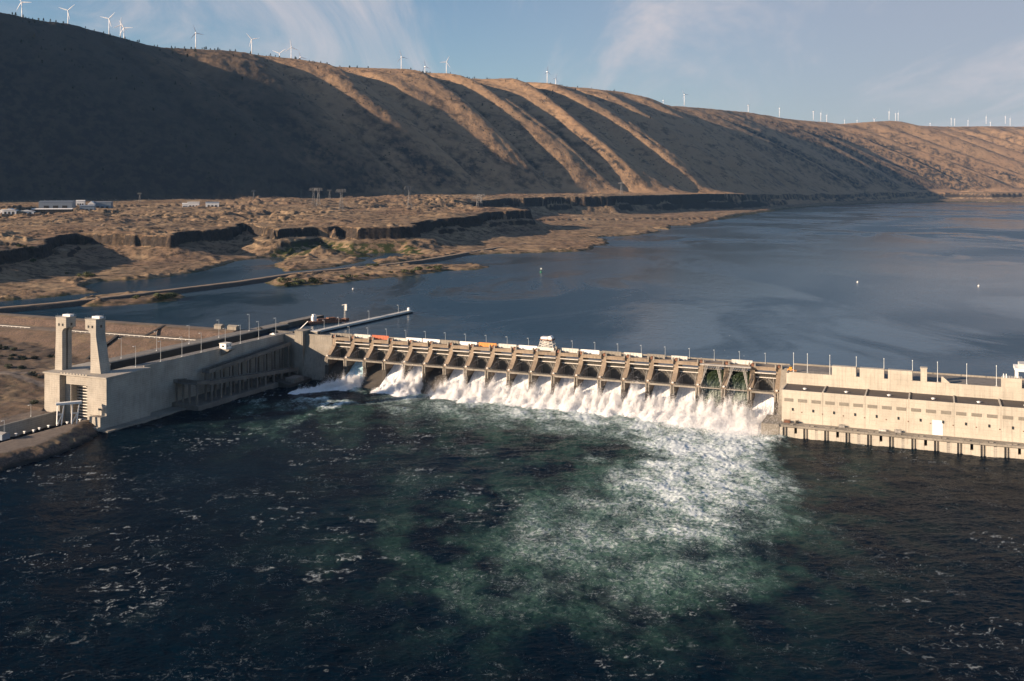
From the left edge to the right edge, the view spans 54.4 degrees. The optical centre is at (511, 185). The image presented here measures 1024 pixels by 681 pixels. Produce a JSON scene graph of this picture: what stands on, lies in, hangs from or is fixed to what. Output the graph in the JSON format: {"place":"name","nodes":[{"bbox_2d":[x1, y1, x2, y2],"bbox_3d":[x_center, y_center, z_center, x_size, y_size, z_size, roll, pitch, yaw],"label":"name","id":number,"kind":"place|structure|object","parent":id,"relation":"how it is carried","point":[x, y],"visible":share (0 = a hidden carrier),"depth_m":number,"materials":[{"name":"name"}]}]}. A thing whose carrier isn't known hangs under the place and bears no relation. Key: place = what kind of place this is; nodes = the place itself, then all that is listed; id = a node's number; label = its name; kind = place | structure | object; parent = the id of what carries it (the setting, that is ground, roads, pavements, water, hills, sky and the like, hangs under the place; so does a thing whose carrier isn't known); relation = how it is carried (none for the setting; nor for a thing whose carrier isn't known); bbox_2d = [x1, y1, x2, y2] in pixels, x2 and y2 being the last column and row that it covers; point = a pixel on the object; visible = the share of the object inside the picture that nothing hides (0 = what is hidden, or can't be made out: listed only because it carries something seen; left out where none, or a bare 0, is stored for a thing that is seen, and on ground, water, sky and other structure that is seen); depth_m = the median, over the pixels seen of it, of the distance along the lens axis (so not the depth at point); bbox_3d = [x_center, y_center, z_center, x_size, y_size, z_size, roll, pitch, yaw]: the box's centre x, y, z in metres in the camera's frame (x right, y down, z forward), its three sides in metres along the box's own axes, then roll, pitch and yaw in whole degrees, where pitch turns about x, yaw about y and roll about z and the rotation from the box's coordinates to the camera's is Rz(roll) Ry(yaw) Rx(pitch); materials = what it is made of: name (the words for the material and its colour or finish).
{"place":"outdoors","nodes":[
{"label":"outdoors","id":0,"kind":"place"},
{"bbox_2d":[55,314,75,369],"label":"lift tower","id":1,"kind":"structure","parent":0,"point":[65,324],"depth_m":719.30,"materials":[{"name":"concrete"}]},
{"bbox_2d":[85,314,109,373],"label":"lift tower","id":2,"kind":"structure","parent":0,"point":[95,326],"depth_m":706.47,"materials":[{"name":"concrete"}]},
{"bbox_2d":[0,313,241,471],"bbox_3d":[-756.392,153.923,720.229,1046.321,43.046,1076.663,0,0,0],"label":"embankment","id":3,"kind":"structure","parent":0,"point":[20,389],"depth_m":888.12,"materials":[{"name":"brown soil"}]},
{"bbox_2d":[0,431,9,439],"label":"equipment shed","id":4,"kind":"structure","parent":3,"relation":"on","point":[4,435],"depth_m":639.35,"materials":[{"name":"grey metal"}]},
{"bbox_2d":[0,411,57,436],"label":"retaining wall","id":5,"kind":"structure","parent":3,"relation":"on","point":[42,421],"depth_m":684.98,"materials":[{"name":"concrete"}]},
{"bbox_2d":[30,400,38,403],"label":"scrub bush","id":6,"kind":"object","parent":3,"relation":"on","point":[34,401],"visible":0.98,"depth_m":731.14,"materials":[{"name":"green plant"}]},
{"bbox_2d":[56,400,81,425],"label":"steel trestle","id":7,"kind":"object","parent":3,"relation":"on","point":[68,403],"visible":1,"depth_m":680.55,"materials":[{"name":"white paint"}]},
{"bbox_2d":[85,335,118,358],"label":"rock stairway","id":8,"kind":"object","parent":3,"relation":"on","point":[108,342],"visible":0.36,"depth_m":916.12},
{"bbox_2d":[75,331,191,339],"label":"guard rail","id":9,"kind":"object","parent":3,"relation":"on","point":[138,335],"visible":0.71,"depth_m":916.70,"materials":[{"name":"metal"}]},
{"bbox_2d":[143,325,165,336],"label":"rock stairway","id":10,"kind":"object","parent":3,"relation":"on","point":[153,331],"visible":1,"depth_m":929.24,"materials":[{"name":"grey concrete"}]},
{"bbox_2d":[213,324,224,328],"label":"storage hut","id":11,"kind":"object","parent":3,"relation":"on","point":[219,326],"visible":1,"depth_m":921.25,"materials":[{"name":"beige concrete"}]},
{"bbox_2d":[227,325,239,329],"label":"storage hut","id":12,"kind":"object","parent":3,"relation":"on","point":[233,327],"visible":0.92,"depth_m":914.85,"materials":[{"name":"beige concrete"}]},
{"bbox_2d":[0,379,1023,680],"bbox_3d":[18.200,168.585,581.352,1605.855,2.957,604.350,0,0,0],"label":"tailwater","id":13,"kind":"structure","parent":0,"point":[354,533],"depth_m":459.90,"materials":[{"name":"blue liquid"}]},
{"bbox_2d":[288,381,759,432],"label":"white water","id":14,"kind":"structure","parent":13,"relation":"on","point":[438,397],"depth_m":769.62,"materials":[{"name":"white liquid"}]},
{"bbox_2d":[293,359,766,432],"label":"spray","id":15,"kind":"object","parent":13,"relation":"on","point":[407,384],"visible":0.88,"depth_m":757.46,"materials":[{"name":"white liquid"}]},
{"bbox_2d":[0,12,1023,205],"bbox_3d":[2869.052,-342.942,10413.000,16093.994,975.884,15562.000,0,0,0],"label":"hills","id":16,"kind":"structure","parent":0,"point":[55,144],"depth_m":4702.06,"materials":[{"name":"brown soil"}]},
{"bbox_2d":[16,0,29,16],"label":"wind turbine","id":17,"kind":"object","parent":16,"relation":"on","point":[21,6],"visible":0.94,"depth_m":4298.31,"materials":[{"name":"white metal"}]},
{"bbox_2d":[191,25,202,47],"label":"wind turbine","id":18,"kind":"object","parent":16,"relation":"on","point":[195,36],"visible":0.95,"depth_m":4998.34,"materials":[{"name":"white metal"}]},
{"bbox_2d":[0,202,1023,377],"bbox_3d":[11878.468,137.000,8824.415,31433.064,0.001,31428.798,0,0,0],"label":"reservoir","id":19,"kind":"object","parent":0,"point":[781,286],"visible":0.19,"depth_m":1242.83,"materials":[{"name":"blue liquid"}]},
{"bbox_2d":[43,323,294,432],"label":"navigation lock","id":20,"kind":"object","parent":19,"relation":"in","point":[124,392],"visible":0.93,"depth_m":737.67,"materials":[{"name":"concrete"}]},
{"bbox_2d":[219,342,234,354],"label":"control hut","id":21,"kind":"object","parent":20,"relation":"attached to","point":[225,347],"visible":1,"depth_m":808.92,"materials":[{"name":"white paint"}]},
{"bbox_2d":[172,341,311,410],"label":"fish ladder","id":22,"kind":"object","parent":20,"relation":"attached to","point":[287,377],"visible":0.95,"depth_m":808.71,"materials":[{"name":"concrete"}]},
{"bbox_2d":[0,243,526,312],"bbox_3d":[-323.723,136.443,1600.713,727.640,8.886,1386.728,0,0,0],"label":"causeway","id":23,"kind":"structure","parent":19,"relation":"in","point":[40,306],"depth_m":1297.95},
{"bbox_2d":[279,315,323,326],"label":"approach wall","id":24,"kind":"structure","parent":19,"relation":"in","point":[296,322],"depth_m":980.23,"materials":[{"name":"concrete"}]},
{"bbox_2d":[305,314,342,324],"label":"work barge","id":25,"kind":"object","parent":19,"relation":"on","point":[313,320],"visible":0.99,"depth_m":991.33,"materials":[{"name":"metal"}]},
{"bbox_2d":[341,304,348,320],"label":"derrick crane","id":26,"kind":"object","parent":19,"relation":"on","point":[345,309],"visible":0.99,"depth_m":1012.42,"materials":[{"name":"metal"}]},
{"bbox_2d":[312,307,412,331],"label":"guide wall","id":27,"kind":"structure","parent":19,"relation":"in","point":[363,321],"depth_m":993.68,"materials":[{"name":"grey concrete"}]},
{"bbox_2d":[284,329,790,434],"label":"spillway dam","id":28,"kind":"structure","parent":19,"relation":"in","point":[317,356],"depth_m":802.74,"materials":[{"name":"concrete"}]},
{"bbox_2d":[310,330,321,334],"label":"gatehouse","id":29,"kind":"object","parent":28,"relation":"on","point":[318,332],"visible":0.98,"depth_m":882.72,"materials":[{"name":"beige concrete"}]},
{"bbox_2d":[337,333,352,336],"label":"stoplog panel","id":30,"kind":"object","parent":28,"relation":"on","point":[343,335],"visible":1,"depth_m":869.84,"materials":[{"name":"beige metal"}]},
{"bbox_2d":[345,361,362,384],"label":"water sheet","id":31,"kind":"object","parent":28,"relation":"on","point":[357,366],"visible":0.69,"depth_m":852.09,"materials":[{"name":"liquid"}]},
{"bbox_2d":[354,334,370,338],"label":"stoplog panel","id":32,"kind":"object","parent":28,"relation":"on","point":[361,336],"visible":1,"depth_m":862.44,"materials":[{"name":"white metal"}]},
{"bbox_2d":[372,335,388,339],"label":"stoplog panel","id":33,"kind":"object","parent":28,"relation":"on","point":[382,337],"visible":1,"depth_m":855.28,"materials":[{"name":"metal"}]},
{"bbox_2d":[379,364,401,389],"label":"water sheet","id":34,"kind":"object","parent":28,"relation":"on","point":[395,370],"visible":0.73,"depth_m":834.69,"materials":[{"name":"white liquid"}]},
{"bbox_2d":[394,338,405,340],"bbox_3d":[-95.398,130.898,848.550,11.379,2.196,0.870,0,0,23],"label":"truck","id":35,"kind":"object","parent":28,"relation":"on","point":[400,339],"visible":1,"depth_m":848.04,"materials":[{"name":"white metal"}]},
{"bbox_2d":[406,337,421,341],"bbox_3d":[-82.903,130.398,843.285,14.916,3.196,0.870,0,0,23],"label":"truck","id":36,"kind":"object","parent":28,"relation":"on","point":[416,339],"visible":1,"depth_m":842.43,"materials":[{"name":"white paint"}]},
{"bbox_2d":[409,366,421,380],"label":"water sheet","id":37,"kind":"object","parent":28,"relation":"on","point":[415,368],"visible":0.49,"depth_m":833.16,"materials":[{"name":"white liquid"}]},
{"bbox_2d":[423,338,439,342],"bbox_3d":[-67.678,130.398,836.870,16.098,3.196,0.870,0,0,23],"label":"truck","id":38,"kind":"object","parent":28,"relation":"on","point":[434,340],"visible":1,"depth_m":836.16,"materials":[{"name":"white paint"}]},
{"bbox_2d":[441,340,458,344],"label":"stoplog panel","id":39,"kind":"object","parent":28,"relation":"on","point":[449,341],"visible":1,"depth_m":829.83,"materials":[{"name":"white metal"}]},
{"bbox_2d":[443,369,463,390],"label":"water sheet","id":40,"kind":"object","parent":28,"relation":"on","point":[456,373],"visible":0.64,"depth_m":817.24,"materials":[{"name":"white liquid"}]},
{"bbox_2d":[460,341,476,345],"bbox_3d":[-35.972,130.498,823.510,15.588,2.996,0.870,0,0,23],"label":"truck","id":41,"kind":"object","parent":28,"relation":"on","point":[465,343],"visible":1,"depth_m":823.91,"materials":[{"name":"white paint"}]},
{"bbox_2d":[466,371,484,388],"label":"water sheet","id":42,"kind":"object","parent":28,"relation":"on","point":[477,376],"visible":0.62,"depth_m":810.15,"materials":[{"name":"white liquid"}]},
{"bbox_2d":[479,342,496,346],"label":"stoplog panel","id":43,"kind":"object","parent":28,"relation":"on","point":[484,344],"visible":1,"depth_m":816.87,"materials":[{"name":"orange metal"}]},
{"bbox_2d":[485,372,506,401],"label":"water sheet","id":44,"kind":"object","parent":28,"relation":"on","point":[499,377],"visible":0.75,"depth_m":801.10,"materials":[{"name":"white liquid"}]},
{"bbox_2d":[498,344,516,347],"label":"stoplog panel","id":45,"kind":"object","parent":28,"relation":"on","point":[505,345],"visible":1,"depth_m":809.95,"materials":[{"name":"white metal"}]},
{"bbox_2d":[507,374,528,394],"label":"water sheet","id":46,"kind":"object","parent":28,"relation":"on","point":[518,380],"visible":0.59,"depth_m":795.29,"materials":[{"name":"white liquid"}]},
{"bbox_2d":[519,345,537,349],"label":"stoplog panel","id":47,"kind":"object","parent":28,"relation":"on","point":[527,347],"visible":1,"depth_m":803.03,"materials":[{"name":"white paint"}]},
{"bbox_2d":[531,376,550,396],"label":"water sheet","id":48,"kind":"object","parent":28,"relation":"on","point":[543,381],"visible":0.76,"depth_m":787.67,"materials":[{"name":"white liquid"}]},
{"bbox_2d":[536,335,557,351],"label":"gantry crane","id":49,"kind":"object","parent":28,"relation":"on","point":[549,339],"visible":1,"depth_m":792.96,"materials":[{"name":"grey metal"}]},
{"bbox_2d":[557,378,573,403],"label":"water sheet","id":50,"kind":"object","parent":28,"relation":"on","point":[562,382],"visible":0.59,"depth_m":782.45,"materials":[{"name":"white liquid"}]},
{"bbox_2d":[560,348,578,352],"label":"stoplog panel","id":51,"kind":"object","parent":28,"relation":"on","point":[572,350],"visible":1,"depth_m":788.72,"materials":[{"name":"white metal"}]},
{"bbox_2d":[581,379,596,398],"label":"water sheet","id":52,"kind":"object","parent":28,"relation":"on","point":[586,385],"visible":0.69,"depth_m":773.81,"materials":[{"name":"white liquid"}]},
{"bbox_2d":[581,349,599,353],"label":"stoplog panel","id":53,"kind":"object","parent":28,"relation":"on","point":[586,351],"visible":1,"depth_m":781.95,"materials":[{"name":"white paint"}]},
{"bbox_2d":[598,381,620,403],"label":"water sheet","id":54,"kind":"object","parent":28,"relation":"on","point":[609,384],"visible":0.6,"depth_m":766.75,"materials":[{"name":"white liquid"}]},
{"bbox_2d":[602,351,620,355],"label":"stoplog panel","id":55,"kind":"object","parent":28,"relation":"on","point":[615,353],"visible":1,"depth_m":774.89,"materials":[{"name":"beige metal"}]},
{"bbox_2d":[624,352,641,356],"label":"stoplog panel","id":56,"kind":"object","parent":28,"relation":"on","point":[635,354],"visible":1,"depth_m":768.28,"materials":[{"name":"white metal"}]},
{"bbox_2d":[626,383,644,399],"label":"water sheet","id":57,"kind":"object","parent":28,"relation":"on","point":[642,390],"visible":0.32,"depth_m":759.24,"materials":[{"name":"white liquid"}]},
{"bbox_2d":[647,354,664,358],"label":"stoplog panel","id":58,"kind":"object","parent":28,"relation":"on","point":[659,356],"visible":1,"depth_m":761.00,"materials":[{"name":"white metal"}]},
{"bbox_2d":[650,385,669,407],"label":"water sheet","id":59,"kind":"object","parent":28,"relation":"on","point":[662,390],"visible":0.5,"depth_m":752.51,"materials":[{"name":"white liquid"}]},
{"bbox_2d":[671,355,687,359],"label":"stoplog panel","id":60,"kind":"object","parent":28,"relation":"on","point":[682,357],"visible":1,"depth_m":754.03,"materials":[{"name":"white metal"}]},
{"bbox_2d":[674,387,694,410],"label":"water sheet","id":61,"kind":"object","parent":28,"relation":"on","point":[683,391],"visible":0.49,"depth_m":744.62,"materials":[{"name":"white liquid"}]},
{"bbox_2d":[701,368,723,406],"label":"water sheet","id":62,"kind":"object","parent":28,"relation":"on","point":[711,374],"visible":0.62,"depth_m":736.99,"materials":[{"name":"liquid"}]},
{"bbox_2d":[726,369,749,408],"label":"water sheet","id":63,"kind":"object","parent":28,"relation":"on","point":[737,380],"visible":0.66,"depth_m":730.00,"materials":[{"name":"liquid"}]},
{"bbox_2d":[732,359,752,364],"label":"stoplog panel","id":64,"kind":"object","parent":28,"relation":"on","point":[737,361],"visible":1,"depth_m":736.60,"materials":[{"name":"white metal"}]},
{"bbox_2d":[751,393,773,419],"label":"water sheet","id":65,"kind":"object","parent":28,"relation":"on","point":[759,399],"visible":0.63,"depth_m":719.47,"materials":[{"name":"white liquid"}]},
{"bbox_2d":[761,363,1023,458],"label":"powerhouse","id":66,"kind":"structure","parent":19,"relation":"in","point":[976,415],"depth_m":657.24,"materials":[{"name":"concrete"}]},
{"bbox_2d":[932,420,942,435],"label":"door","id":67,"kind":"structure","parent":66,"relation":"in","point":[937,425],"depth_m":643.24,"materials":[{"name":"white paint"}]},
{"bbox_2d":[1013,361,1023,377],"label":"portal crane","id":68,"kind":"object","parent":66,"relation":"on","point":[1019,367],"visible":0.85,"depth_m":650.90,"materials":[{"name":"white paint"}]},
{"bbox_2d":[0,192,1023,306],"bbox_3d":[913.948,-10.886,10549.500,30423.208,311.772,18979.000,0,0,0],"label":"riverbank","id":69,"kind":"structure","parent":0,"point":[129,239],"depth_m":2209.39,"materials":[{"name":"brown soil"}]},
{"bbox_2d":[2,208,18,213],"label":"plant shed","id":70,"kind":"structure","parent":69,"relation":"on","point":[10,211],"depth_m":2525.47,"materials":[{"name":"white paint"}]},
{"bbox_2d":[22,210,34,213],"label":"plant shed","id":71,"kind":"structure","parent":69,"relation":"on","point":[28,211],"depth_m":2551.84,"materials":[{"name":"white paint"}]},
{"bbox_2d":[31,208,72,212],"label":"plant shed","id":72,"kind":"structure","parent":69,"relation":"on","point":[52,210],"depth_m":2602.25,"materials":[{"name":"white paint"}]},
{"bbox_2d":[39,201,75,207],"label":"plant shed","id":73,"kind":"structure","parent":69,"relation":"on","point":[57,204],"depth_m":2976.39,"materials":[{"name":"white metal"}]},
{"bbox_2d":[76,200,85,204],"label":"plant shed","id":74,"kind":"structure","parent":69,"relation":"on","point":[80,202],"depth_m":3075.88,"materials":[{"name":"white paint"}]},
{"bbox_2d":[79,205,95,209],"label":"plant shed","id":75,"kind":"structure","parent":69,"relation":"on","point":[87,207],"depth_m":2801.13,"materials":[{"name":"white metal"}]},
{"bbox_2d":[94,201,112,207],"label":"plant shed","id":76,"kind":"structure","parent":69,"relation":"on","point":[104,204],"depth_m":3002.16,"materials":[{"name":"grey metal"}]},
{"bbox_2d":[155,294,169,299],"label":"willow bush","id":77,"kind":"object","parent":69,"relation":"on","point":[163,295],"visible":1,"depth_m":1180.04,"materials":[{"name":"green plant"}]},
{"bbox_2d":[187,202,199,206],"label":"plant shed","id":78,"kind":"structure","parent":69,"relation":"on","point":[193,204],"depth_m":3174.98,"materials":[{"name":"white paint"}]},
{"bbox_2d":[205,202,218,206],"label":"plant shed","id":79,"kind":"structure","parent":69,"relation":"on","point":[212,204],"depth_m":3075.17,"materials":[{"name":"white paint"}]},
{"bbox_2d":[277,277,285,281],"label":"willow bush","id":80,"kind":"object","parent":69,"relation":"on","point":[280,279],"visible":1,"depth_m":1367.78,"materials":[{"name":"green plant"}]},
{"bbox_2d":[339,189,344,209],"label":"transmission pylon","id":81,"kind":"object","parent":69,"relation":"on","point":[342,205],"visible":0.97,"depth_m":2699.82,"materials":[{"name":"metal"}]},
{"bbox_2d":[404,186,413,207],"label":"transmission pylon","id":82,"kind":"object","parent":69,"relation":"on","point":[409,199],"visible":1,"depth_m":2873.03,"materials":[{"name":"metal"}]},
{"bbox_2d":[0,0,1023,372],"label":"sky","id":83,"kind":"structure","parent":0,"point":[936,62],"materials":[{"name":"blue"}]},
{"bbox_2d":[420,376,764,425],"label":"mist","id":84,"kind":"structure","parent":0,"point":[431,393],"depth_m":761.27,"materials":[{"name":"white liquid"}]},
{"bbox_2d":[608,373,781,442],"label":"mist","id":85,"kind":"structure","parent":0,"point":[725,429],"depth_m":691.79,"materials":[{"name":"white liquid"}]}
]}

